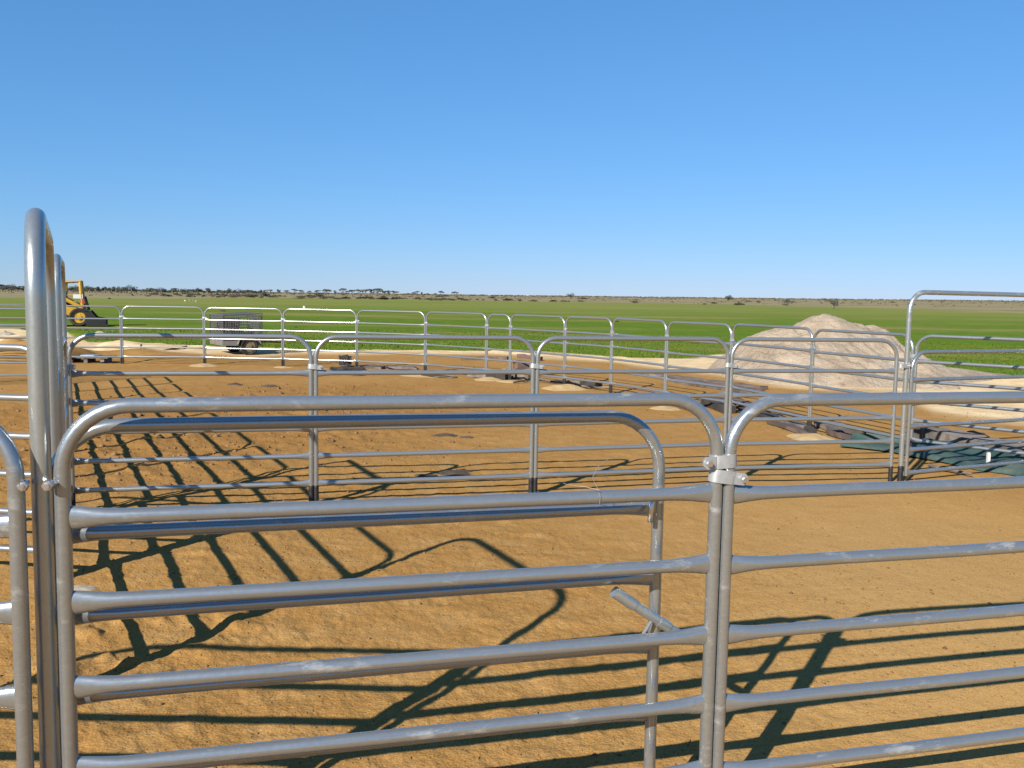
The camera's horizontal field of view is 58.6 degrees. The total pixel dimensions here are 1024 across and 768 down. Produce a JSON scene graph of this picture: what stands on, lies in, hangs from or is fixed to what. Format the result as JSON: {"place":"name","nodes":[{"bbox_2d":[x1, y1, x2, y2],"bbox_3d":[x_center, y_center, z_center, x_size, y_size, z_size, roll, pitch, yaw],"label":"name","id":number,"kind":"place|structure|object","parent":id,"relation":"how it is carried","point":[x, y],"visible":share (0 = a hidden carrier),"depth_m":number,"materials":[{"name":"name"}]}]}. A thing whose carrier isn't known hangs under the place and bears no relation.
{"place":"outdoors","nodes":[
{"label":"outdoors","id":0,"kind":"place"},
{"bbox_2d":[215,318,251,333],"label":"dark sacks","id":1,"kind":"object","parent":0,"point":[230,325],"visible":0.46,"depth_m":20.49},
{"bbox_2d":[0,289,1023,767],"bbox_3d":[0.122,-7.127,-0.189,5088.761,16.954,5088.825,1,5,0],"label":"ground","id":2,"kind":"structure","parent":0,"point":[540,687],"depth_m":4.70,"materials":[{"name":"soil"}]},
{"bbox_2d":[0,330,16,335],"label":"rubble lump","id":3,"kind":"object","parent":2,"relation":"on","point":[4,333],"visible":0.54,"depth_m":26.62,"materials":[{"name":"stone"}]},
{"bbox_2d":[5,284,14,291],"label":"tree","id":4,"kind":"object","parent":2,"relation":"on","point":[10,287],"visible":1,"depth_m":447.98,"materials":[{"name":"green plant"}]},
{"bbox_2d":[0,308,26,375],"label":"yard panel","id":5,"kind":"object","parent":2,"relation":"on","point":[12,338],"visible":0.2,"depth_m":12.97,"materials":[{"name":"metal"}]},
{"bbox_2d":[0,304,26,357],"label":"yard panel","id":6,"kind":"object","parent":2,"relation":"on","point":[12,328],"visible":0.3,"depth_m":16.63,"materials":[{"name":"metal"}]},
{"bbox_2d":[0,344,32,553],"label":"yard panel","id":7,"kind":"object","parent":2,"relation":"on","point":[11,397],"visible":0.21,"depth_m":4.19,"materials":[{"name":"metal"}]},
{"bbox_2d":[0,425,33,767],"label":"yard panel","id":8,"kind":"object","parent":2,"relation":"on","point":[17,696],"visible":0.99,"depth_m":1.83,"materials":[{"name":"metal"}]},
{"bbox_2d":[17,480,29,490],"bbox_3d":[-0.976,0.202,1.826,0.025,0.022,0.054,0,5,-14],"label":"bolt head","id":9,"kind":"object","parent":8,"relation":"attached to","point":[24,485],"visible":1,"depth_m":1.81},
{"bbox_2d":[57,344,60,440],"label":"yard panel","id":10,"kind":"object","parent":2,"relation":"on","point":[58,393],"visible":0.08,"depth_m":3.03,"materials":[{"name":"metal"}]},
{"bbox_2d":[54,254,71,501],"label":"gate arch","id":11,"kind":"structure","parent":2,"relation":"on","point":[60,295],"depth_m":4.24,"materials":[{"name":"metal"}]},
{"bbox_2d":[68,364,75,369],"bbox_3d":[-2.615,-0.099,5.357,0.097,0.034,0.045,-3,6,-35],"label":"panel clamp","id":12,"kind":"object","parent":11,"relation":"attached to","point":[71,366],"visible":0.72,"depth_m":5.36,"materials":[{"name":"metal"}]},
{"bbox_2d":[74,585,97,590],"bbox_3d":[-1.965,0.929,4.112,0.220,0.029,0.220,1,5,0],"label":"flat stone","id":13,"kind":"object","parent":2,"relation":"on","point":[83,587],"visible":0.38,"depth_m":4.11,"materials":[{"name":"stone"}]},
{"bbox_2d":[66,280,107,326],"bbox_3d":[-17.104,-3.164,35.672,2.290,1.790,1.690,-1,6,-22],"label":"skid loader","id":14,"kind":"object","parent":2,"relation":"on","point":[77,312],"visible":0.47,"depth_m":35.22,"materials":[{"name":"yellow metal"}]},
{"bbox_2d":[66,305,121,363],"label":"yard panel","id":15,"kind":"object","parent":2,"relation":"on","point":[119,328],"visible":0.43,"depth_m":17.02,"materials":[{"name":"metal"}]},
{"bbox_2d":[72,354,116,362],"bbox_3d":[-8.011,-0.481,17.398,0.780,0.151,0.420,1,5,-1],"label":"pallet","id":16,"kind":"object","parent":2,"relation":"on","point":[91,360],"visible":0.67,"depth_m":17.34,"materials":[{"name":"metal"}]},
{"bbox_2d":[121,306,204,363],"bbox_3d":[-6.585,-0.891,17.226,1.507,1.157,0.033,0,5,-7],"label":"yard panel","id":17,"kind":"object","parent":2,"relation":"on","point":[123,346],"visible":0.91,"depth_m":17.21,"materials":[{"name":"metal"}]},
{"bbox_2d":[140,344,186,349],"bbox_3d":[-8.201,-0.816,20.852,0.846,0.152,2.040,1,5,0],"label":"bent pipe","id":18,"kind":"object","parent":2,"relation":"on","point":[170,348],"visible":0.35,"depth_m":21.12,"materials":[{"name":"metal"}]},
{"bbox_2d":[67,333,313,505],"bbox_3d":[-1.972,0.266,5.667,1.448,1.158,0.035,0,5,-14],"label":"yard panel","id":19,"kind":"object","parent":2,"relation":"on","point":[309,456],"visible":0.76,"depth_m":5.64,"materials":[{"name":"metal"}]},
{"bbox_2d":[190,363,216,366],"bbox_3d":[-5.750,-0.352,17.031,0.600,0.061,0.600,1,5,0],"label":"sand heap","id":20,"kind":"object","parent":2,"relation":"on","point":[203,365],"visible":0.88,"depth_m":16.92,"materials":[{"name":"beige sand"}]},
{"bbox_2d":[227,382,242,385],"bbox_3d":[-4.137,0.000,13.610,0.320,0.048,0.200,1,5,0],"label":"clod","id":21,"kind":"object","parent":2,"relation":"on","point":[234,383],"visible":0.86,"depth_m":13.56,"materials":[{"name":"soil"}]},
{"bbox_2d":[204,307,282,365],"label":"yard panel","id":22,"kind":"object","parent":2,"relation":"on","point":[279,349],"visible":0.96,"depth_m":17.27,"materials":[{"name":"metal"}]},
{"bbox_2d":[210,312,284,354],"bbox_3d":[-5.993,-1.172,20.948,1.583,0.947,1.290,-2,6,-33],"label":"cage trailer","id":23,"kind":"object","parent":2,"relation":"on","point":[241,343],"visible":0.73,"depth_m":20.41,"materials":[{"name":"metal"}]},
{"bbox_2d":[260,385,277,386],"bbox_3d":[-3.591,0.025,13.500,0.288,0.037,0.180,1,5,0],"label":"clod","id":24,"kind":"object","parent":2,"relation":"on","point":[269,386],"visible":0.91,"depth_m":13.45,"materials":[{"name":"soil"}]},
{"bbox_2d":[273,366,292,367],"bbox_3d":[-4.282,-0.315,17.037,0.440,0.037,0.440,1,5,0],"label":"sand heap","id":25,"kind":"object","parent":2,"relation":"on","point":[282,367],"visible":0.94,"depth_m":16.99,"materials":[{"name":"beige sand"}]},
{"bbox_2d":[283,308,356,366],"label":"yard panel","id":26,"kind":"object","parent":2,"relation":"on","point":[355,342],"visible":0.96,"depth_m":17.10,"materials":[{"name":"metal"}]},
{"bbox_2d":[339,355,351,365],"bbox_3d":[-3.202,-0.463,17.544,0.244,0.192,0.238,0,8,-13],"label":"timber block","id":27,"kind":"object","parent":2,"relation":"on","point":[344,357],"depth_m":17.44,"materials":[{"name":"grey wood"}]},
{"bbox_2d":[330,366,364,369],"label":"board","id":28,"kind":"object","parent":2,"relation":"on","point":[347,368],"visible":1,"depth_m":16.63,"materials":[{"name":"grey wood"}]},
{"bbox_2d":[24,208,679,767],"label":"gate arch","id":29,"kind":"structure","parent":2,"relation":"on","point":[40,338],"depth_m":2.04,"materials":[{"name":"metal"}]},
{"bbox_2d":[358,364,388,368],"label":"board","id":30,"kind":"object","parent":2,"relation":"on","point":[369,366],"visible":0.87,"depth_m":17.10,"materials":[{"name":"grey wood"}]},
{"bbox_2d":[53,392,723,767],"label":"yard panel","id":31,"kind":"object","parent":2,"relation":"on","point":[69,518],"visible":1,"depth_m":2.02,"materials":[{"name":"metal"}]},
{"bbox_2d":[41,479,54,490],"bbox_3d":[-0.930,0.202,1.834,0.025,0.022,0.054,0,5,-14],"label":"bolt head","id":32,"kind":"object","parent":31,"relation":"attached to","point":[47,485],"visible":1,"depth_m":1.82},
{"bbox_2d":[564,456,618,504],"bbox_3d":[0.190,0.225,2.161,0.122,0.111,0.071,-3,7,-38],"label":"tie wire","id":33,"kind":"object","parent":31,"relation":"attached to","point":[593,480],"visible":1,"depth_m":2.15,"materials":[{"name":"grey metal"}]},
{"bbox_2d":[701,453,736,469],"bbox_3d":[0.504,0.188,2.218,0.095,0.032,0.051,-3,6,-14],"label":"panel clamp","id":34,"kind":"object","parent":31,"relation":"attached to","point":[724,461],"visible":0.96,"depth_m":2.21,"materials":[{"name":"metal"}]},
{"bbox_2d":[357,310,425,369],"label":"yard panel","id":35,"kind":"object","parent":2,"relation":"on","point":[423,344],"visible":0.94,"depth_m":16.69,"materials":[{"name":"metal"}]},
{"bbox_2d":[385,366,416,369],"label":"board","id":36,"kind":"object","parent":2,"relation":"on","point":[400,367],"visible":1,"depth_m":17.03,"materials":[{"name":"grey wood"}]},
{"bbox_2d":[313,335,534,500],"bbox_3d":[-0.559,0.256,6.032,1.475,1.158,0.035,0,5,-15],"label":"yard panel","id":37,"kind":"object","parent":2,"relation":"on","point":[318,483],"visible":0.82,"depth_m":6.00,"materials":[{"name":"metal"}]},
{"bbox_2d":[308,364,322,369],"bbox_3d":[-1.250,-0.108,5.800,0.095,0.030,0.051,7,4,-15],"label":"panel clamp","id":38,"kind":"object","parent":37,"relation":"attached to","point":[314,366],"visible":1,"depth_m":5.79,"materials":[{"name":"metal"}]},
{"bbox_2d":[400,375,450,377],"bbox_3d":[-1.489,-0.163,15.822,1.092,0.054,0.840,1,5,0],"label":"sand heap","id":39,"kind":"object","parent":2,"relation":"on","point":[420,376],"visible":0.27,"depth_m":15.53,"materials":[{"name":"beige sand"}]},
{"bbox_2d":[422,375,450,376],"bbox_3d":[-1.288,-0.138,15.430,0.632,0.051,0.045,4,6,33],"label":"stick","id":40,"kind":"object","parent":39,"relation":"on","point":[436,375],"visible":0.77,"depth_m":15.39,"materials":[{"name":"wood"}]},
{"bbox_2d":[414,474,438,476],"bbox_3d":[-0.647,0.694,6.918,0.256,0.023,0.160,1,5,0],"label":"clod","id":41,"kind":"object","parent":2,"relation":"on","point":[426,475],"visible":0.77,"depth_m":6.89,"materials":[{"name":"soil"}]},
{"bbox_2d":[430,433,457,436],"bbox_3d":[-0.663,0.500,8.894,0.352,0.044,0.220,1,5,0],"label":"clod","id":42,"kind":"object","parent":2,"relation":"on","point":[445,434],"visible":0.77,"depth_m":8.86,"materials":[{"name":"soil"}]},
{"bbox_2d":[435,375,457,377],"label":"board","id":43,"kind":"object","parent":2,"relation":"on","point":[448,377],"visible":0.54,"depth_m":15.42,"materials":[{"name":"grey wood"}]},
{"bbox_2d":[437,470,470,475],"bbox_3d":[-0.450,0.681,6.998,0.320,0.042,0.200,1,5,0],"label":"clod","id":44,"kind":"object","parent":2,"relation":"on","point":[453,473],"visible":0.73,"depth_m":6.96,"materials":[{"name":"soil"}]},
{"bbox_2d":[425,311,486,369],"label":"yard panel","id":45,"kind":"object","parent":2,"relation":"on","point":[427,354],"visible":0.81,"depth_m":15.94,"materials":[{"name":"metal"}]},
{"bbox_2d":[458,469,472,472],"bbox_3d":[-0.394,0.676,7.101,0.192,0.034,0.120,1,5,0],"label":"clod","id":46,"kind":"object","parent":2,"relation":"on","point":[467,471],"visible":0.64,"depth_m":7.08,"materials":[{"name":"soil"}]},
{"bbox_2d":[467,375,484,377],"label":"board","id":47,"kind":"object","parent":2,"relation":"on","point":[480,376],"visible":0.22,"depth_m":15.56,"materials":[{"name":"grey wood"}]},
{"bbox_2d":[460,356,508,359],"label":"board","id":48,"kind":"object","parent":2,"relation":"on","point":[502,357],"visible":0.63,"depth_m":19.94,"materials":[{"name":"wood"}]},
{"bbox_2d":[474,377,500,380],"bbox_3d":[-0.408,-0.088,15.193,0.600,0.059,0.600,1,5,0],"label":"sand heap","id":49,"kind":"object","parent":2,"relation":"on","point":[488,379],"visible":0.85,"depth_m":15.05,"materials":[{"name":"beige sand"}]},
{"bbox_2d":[485,374,507,379],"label":"board","id":50,"kind":"object","parent":49,"relation":"on","point":[502,376],"visible":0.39,"depth_m":15.20,"materials":[{"name":"grey wood"}]},
{"bbox_2d":[486,314,510,379],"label":"yard panel","id":51,"kind":"object","parent":2,"relation":"on","point":[487,349],"visible":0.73,"depth_m":15.33,"materials":[{"name":"metal"}]},
{"bbox_2d":[497,380,522,382],"bbox_3d":[-0.013,-0.044,14.876,0.500,0.042,0.500,1,5,0],"label":"sand heap","id":52,"kind":"object","parent":2,"relation":"on","point":[507,381],"visible":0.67,"depth_m":14.80,"materials":[{"name":"beige sand"}]},
{"bbox_2d":[0,383,1023,767],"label":"soil crumbs","id":53,"kind":"object","parent":2,"relation":"on","point":[114,453],"visible":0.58,"depth_m":4.83,"materials":[{"name":"brown soil"}]},
{"bbox_2d":[3,289,1023,306],"bbox_3d":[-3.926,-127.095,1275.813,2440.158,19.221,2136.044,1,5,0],"label":"scrub","id":54,"kind":"object","parent":2,"relation":"on","point":[776,299],"visible":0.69,"depth_m":1303.23,"materials":[{"name":"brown plant"}]},
{"bbox_2d":[502,368,527,379],"bbox_3d":[0.129,-0.167,15.523,0.262,0.156,0.843,0,5,-28],"label":"board","id":55,"kind":"object","parent":2,"relation":"on","point":[519,376],"visible":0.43,"depth_m":15.35,"materials":[{"name":"grey wood"}]},
{"bbox_2d":[513,360,528,369],"bbox_3d":[0.151,-0.281,16.037,0.220,0.285,0.242,0,5,-27],"label":"timber block","id":56,"kind":"object","parent":2,"relation":"on","point":[520,366],"depth_m":15.95,"materials":[{"name":"brown wood"}]},
{"bbox_2d":[513,380,530,382],"bbox_3d":[0.152,-0.039,14.629,0.356,0.038,0.055,-3,7,-38],"label":"stick","id":57,"kind":"object","parent":2,"relation":"on","point":[521,381],"visible":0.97,"depth_m":14.61,"materials":[{"name":"wood"}]},
{"bbox_2d":[517,354,542,360],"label":"board","id":58,"kind":"object","parent":2,"relation":"on","point":[523,356],"visible":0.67,"depth_m":20.64,"materials":[{"name":"wood"}]},
{"bbox_2d":[509,314,564,383],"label":"yard panel","id":59,"kind":"object","parent":2,"relation":"on","point":[560,354],"visible":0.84,"depth_m":14.52,"materials":[{"name":"metal"}]},
{"bbox_2d":[550,380,561,384],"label":"board","id":60,"kind":"object","parent":2,"relation":"on","point":[559,382],"visible":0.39,"depth_m":14.58,"materials":[{"name":"grey wood"}]},
{"bbox_2d":[541,384,586,390],"bbox_3d":[0.803,0.042,13.865,0.720,0.086,0.720,1,5,0],"label":"sand heap","id":61,"kind":"object","parent":2,"relation":"on","point":[565,387],"visible":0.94,"depth_m":13.73,"materials":[{"name":"beige sand"}]},
{"bbox_2d":[566,380,581,386],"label":"board","id":62,"kind":"object","parent":2,"relation":"on","point":[577,382],"visible":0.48,"depth_m":14.20,"materials":[{"name":"grey wood"}]},
{"bbox_2d":[564,316,611,392],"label":"yard panel","id":63,"kind":"object","parent":2,"relation":"on","point":[566,354],"visible":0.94,"depth_m":13.70,"materials":[{"name":"metal"}]},
{"bbox_2d":[582,380,602,386],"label":"board","id":64,"kind":"object","parent":2,"relation":"on","point":[586,383],"visible":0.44,"depth_m":14.12,"materials":[{"name":"grey wood"}]},
{"bbox_2d":[581,385,613,388],"bbox_3d":[1.304,0.047,13.912,0.504,0.044,0.057,3,6,17],"label":"stick","id":65,"kind":"object","parent":2,"relation":"on","point":[594,387],"visible":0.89,"depth_m":13.91,"materials":[{"name":"grey wood"}]},
{"bbox_2d":[533,336,729,492],"bbox_3d":[0.860,0.244,6.430,1.477,1.158,0.034,-1,5,-16],"label":"yard panel","id":66,"kind":"object","parent":2,"relation":"on","point":[537,475],"visible":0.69,"depth_m":6.39,"materials":[{"name":"metal"}]},
{"bbox_2d":[530,363,544,368],"bbox_3d":[0.172,-0.120,6.187,0.095,0.030,0.051,7,4,-16],"label":"panel clamp","id":67,"kind":"object","parent":66,"relation":"attached to","point":[537,366],"visible":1,"depth_m":6.17,"materials":[{"name":"metal"}]},
{"bbox_2d":[610,318,666,392],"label":"yard panel","id":68,"kind":"object","parent":2,"relation":"on","point":[640,349],"visible":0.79,"depth_m":12.66,"materials":[{"name":"metal"}]},
{"bbox_2d":[649,406,680,410],"bbox_3d":[1.928,0.302,11.467,0.520,0.050,0.520,1,5,0],"label":"sand heap","id":69,"kind":"object","parent":2,"relation":"on","point":[668,408],"visible":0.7,"depth_m":11.38,"materials":[{"name":"beige sand"}]},
{"bbox_2d":[665,321,731,402],"bbox_3d":[2.355,-0.208,11.611,0.033,1.158,1.200,-2,6,-31],"label":"yard panel","id":70,"kind":"object","parent":2,"relation":"on","point":[696,355],"visible":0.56,"depth_m":11.61,"materials":[{"name":"metal"}]},
{"bbox_2d":[643,373,767,389],"bbox_3d":[3.152,-0.074,15.546,0.222,0.070,3.058,0,5,-31],"label":"plank","id":71,"kind":"object","parent":2,"relation":"on","point":[766,387],"visible":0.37,"depth_m":15.14,"materials":[{"name":"wood"}]},
{"bbox_2d":[646,373,764,390],"bbox_3d":[3.146,-0.041,15.195,0.222,0.069,2.799,0,5,-28],"label":"plank","id":72,"kind":"object","parent":2,"relation":"on","point":[658,375],"visible":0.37,"depth_m":15.08,"materials":[{"name":"brown wood"}]},
{"bbox_2d":[660,376,760,390],"bbox_3d":[3.153,-0.002,14.780,0.222,0.069,2.292,-3,7,-27],"label":"plank","id":73,"kind":"object","parent":2,"relation":"on","point":[723,384],"visible":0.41,"depth_m":14.57,"materials":[{"name":"brown wood"}]},
{"bbox_2d":[671,380,752,392],"bbox_3d":[3.132,0.030,14.434,0.221,0.068,1.798,0,5,-26],"label":"plank","id":74,"kind":"object","parent":2,"relation":"on","point":[734,390],"visible":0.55,"depth_m":14.30,"materials":[{"name":"wood"}]},
{"bbox_2d":[701,398,735,413],"bbox_3d":[2.599,0.275,11.516,0.178,0.100,0.904,3,5,-6],"label":"board","id":75,"kind":"object","parent":2,"relation":"on","point":[717,406],"visible":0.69,"depth_m":11.36,"materials":[{"name":"grey wood"}]},
{"bbox_2d":[723,398,773,412],"bbox_3d":[2.990,0.280,11.605,0.244,0.083,1.359,1,5,-4],"label":"board","id":76,"kind":"object","parent":2,"relation":"on","point":[740,400],"visible":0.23,"depth_m":11.73,"materials":[{"name":"grey wood"}]},
{"bbox_2d":[738,407,778,416],"bbox_3d":[2.925,0.357,10.828,0.195,0.073,0.825,-3,6,-10],"label":"board","id":77,"kind":"object","parent":2,"relation":"on","point":[763,413],"visible":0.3,"depth_m":10.60,"materials":[{"name":"grey wood"}]},
{"bbox_2d":[731,323,812,425],"bbox_3d":[2.905,-0.089,10.341,0.033,1.158,1.600,-1,6,-18],"label":"yard panel","id":78,"kind":"object","parent":2,"relation":"on","point":[774,363],"visible":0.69,"depth_m":10.20,"materials":[{"name":"metal"}]},
{"bbox_2d":[781,299,792,305],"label":"lone tree","id":79,"kind":"object","parent":2,"relation":"on","point":[786,301],"visible":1,"depth_m":208.88,"materials":[{"name":"green plant"}]},
{"bbox_2d":[766,421,822,434],"bbox_3d":[3.005,0.476,9.741,0.158,0.038,1.024,2,5,-9],"label":"board","id":80,"kind":"object","parent":2,"relation":"on","point":[795,429],"visible":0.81,"depth_m":9.75,"materials":[{"name":"grey wood"}]},
{"bbox_2d":[804,426,816,432],"bbox_3d":[3.096,0.484,9.470,0.087,0.080,0.234,2,5,5],"label":"timber block","id":81,"kind":"object","parent":80,"relation":"on","point":[810,429],"depth_m":9.41,"materials":[{"name":"grey wood"}]},
{"bbox_2d":[776,413,815,428],"bbox_3d":[3.125,0.418,10.353,0.180,0.051,1.198,-2,5,-5],"label":"board","id":82,"kind":"object","parent":2,"relation":"on","point":[799,424],"visible":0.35,"depth_m":10.09,"materials":[{"name":"grey wood"}]},
{"bbox_2d":[786,433,834,440],"bbox_3d":[3.041,0.527,9.246,0.520,0.052,0.520,1,5,0],"label":"sand heap","id":83,"kind":"object","parent":2,"relation":"on","point":[806,437],"visible":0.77,"depth_m":9.14,"materials":[{"name":"beige sand"}]},
{"bbox_2d":[727,337,898,480],"bbox_3d":[2.236,0.236,6.771,1.364,1.158,0.035,0,5,-11],"label":"yard panel","id":84,"kind":"object","parent":2,"relation":"on","point":[891,418],"visible":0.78,"depth_m":6.76,"materials":[{"name":"metal"}]},
{"bbox_2d":[725,363,738,367],"bbox_3d":[1.588,-0.134,6.598,0.095,0.030,0.051,7,4,-14],"label":"panel clamp","id":85,"kind":"object","parent":84,"relation":"attached to","point":[731,365],"visible":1,"depth_m":6.58,"materials":[{"name":"metal"}]},
{"bbox_2d":[898,364,910,367],"bbox_3d":[2.957,-0.138,6.875,0.097,0.030,0.045,0,5,-6],"label":"panel clamp","id":86,"kind":"object","parent":84,"relation":"attached to","point":[904,366],"visible":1,"depth_m":6.86,"materials":[{"name":"metal"}]},
{"bbox_2d":[831,298,838,308],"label":"lone tree","id":87,"kind":"object","parent":2,"relation":"on","point":[833,303],"visible":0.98,"depth_m":148.89,"materials":[{"name":"green plant"}]},
{"bbox_2d":[826,430,851,438],"bbox_3d":[3.350,0.514,9.287,0.154,0.053,0.368,2,5,-10],"label":"board","id":88,"kind":"object","parent":2,"relation":"on","point":[837,434],"visible":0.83,"depth_m":9.23,"materials":[{"name":"grey wood"}]},
{"bbox_2d":[814,421,866,433],"bbox_3d":[3.480,0.474,9.696,0.278,0.070,0.811,2,5,0],"label":"board","id":89,"kind":"object","parent":2,"relation":"on","point":[830,427],"visible":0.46,"depth_m":9.57,"materials":[{"name":"grey wood"}]},
{"bbox_2d":[708,314,1005,389],"bbox_3d":[7.755,-0.715,17.597,8.975,1.216,6.000,1,5,0],"label":"sand mound","id":90,"kind":"object","parent":2,"relation":"on","point":[813,324],"visible":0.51,"depth_m":16.13,"materials":[{"name":"beige sand"}]},
{"bbox_2d":[809,329,913,440],"bbox_3d":[3.372,0.059,8.908,0.034,1.158,1.434,-1,6,-19],"label":"yard panel","id":91,"kind":"object","parent":2,"relation":"on","point":[814,352],"visible":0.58,"depth_m":8.92,"materials":[{"name":"metal"}]},
{"bbox_2d":[712,391,1023,767],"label":"yard panel","id":92,"kind":"object","parent":2,"relation":"on","point":[727,633],"visible":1,"depth_m":2.34,"materials":[{"name":"metal"}]},
{"bbox_2d":[708,469,748,484],"bbox_3d":[0.528,0.227,2.228,0.095,0.032,0.051,8,3,-15],"label":"panel clamp","id":93,"kind":"object","parent":92,"relation":"attached to","point":[726,477],"visible":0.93,"depth_m":2.21,"materials":[{"name":"metal"}]},
{"bbox_2d":[840,433,905,451],"bbox_3d":[3.467,0.546,8.688,0.537,0.100,0.537,5,7,36],"label":"ground cloth","id":94,"kind":"object","parent":2,"relation":"on","point":[876,446],"visible":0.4,"depth_m":8.66,"materials":[{"name":"green fabric"}]},
{"bbox_2d":[913,427,950,440],"bbox_3d":[4.201,0.501,9.132,0.262,0.144,0.502,-2,6,-16],"label":"sleeper","id":95,"kind":"object","parent":2,"relation":"on","point":[928,432],"visible":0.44,"depth_m":9.04,"materials":[{"name":"grey wood"}]},
{"bbox_2d":[928,463,972,474],"bbox_3d":[3.543,0.691,7.371,0.048,0.040,0.390,-2,6,-32],"label":"stick","id":96,"kind":"object","parent":2,"relation":"on","point":[956,471],"visible":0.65,"depth_m":7.33,"materials":[{"name":"grey wood"}]},
{"bbox_2d":[886,438,1023,475],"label":"ground cloth","id":97,"kind":"object","parent":2,"relation":"on","point":[960,456],"visible":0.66,"depth_m":7.91,"materials":[{"name":"green fabric"}]},
{"bbox_2d":[986,452,990,462],"bbox_3d":[4.013,0.639,7.687,0.024,0.126,0.024,1,5,0],"label":"peg","id":98,"kind":"object","parent":97,"relation":"on","point":[988,455],"visible":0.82,"depth_m":7.68,"materials":[{"name":"white paint"}]},
{"bbox_2d":[897,290,1023,480],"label":"gate arch","id":99,"kind":"structure","parent":2,"relation":"on","point":[909,426],"depth_m":7.03,"materials":[{"name":"metal"}]},
{"bbox_2d":[938,430,989,443],"bbox_3d":[4.310,0.549,8.653,0.264,0.145,0.521,-2,6,-10],"label":"sleeper","id":100,"kind":"object","parent":2,"relation":"on","point":[960,436],"visible":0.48,"depth_m":8.66,"materials":[{"name":"grey wood"}]},
{"bbox_2d":[910,335,1023,454],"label":"yard panel","id":101,"kind":"object","parent":2,"relation":"on","point":[913,419],"visible":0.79,"depth_m":7.86,"materials":[{"name":"metal"}]},
{"bbox_2d":[972,438,1023,450],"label":"sleeper","id":102,"kind":"object","parent":2,"relation":"on","point":[1017,446],"visible":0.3,"depth_m":8.06,"materials":[{"name":"grey wood"}]},
{"bbox_2d":[0,0,1023,300],"label":"sky","id":103,"kind":"structure","parent":0,"point":[813,149],"materials":[{"name":"blue"}]},
{"bbox_2d":[67,329,1023,374],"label":"grass","id":104,"kind":"structure","parent":0,"point":[522,348],"depth_m":25.98,"materials":[{"name":"green plant"}]},
{"bbox_2d":[967,430,988,436],"bbox_3d":[4.782,0.522,9.442,0.352,0.084,0.220,1,5,0],"label":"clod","id":105,"kind":"object","parent":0,"point":[974,432],"visible":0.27,"depth_m":9.41,"materials":[{"name":"soil"}]}
]}

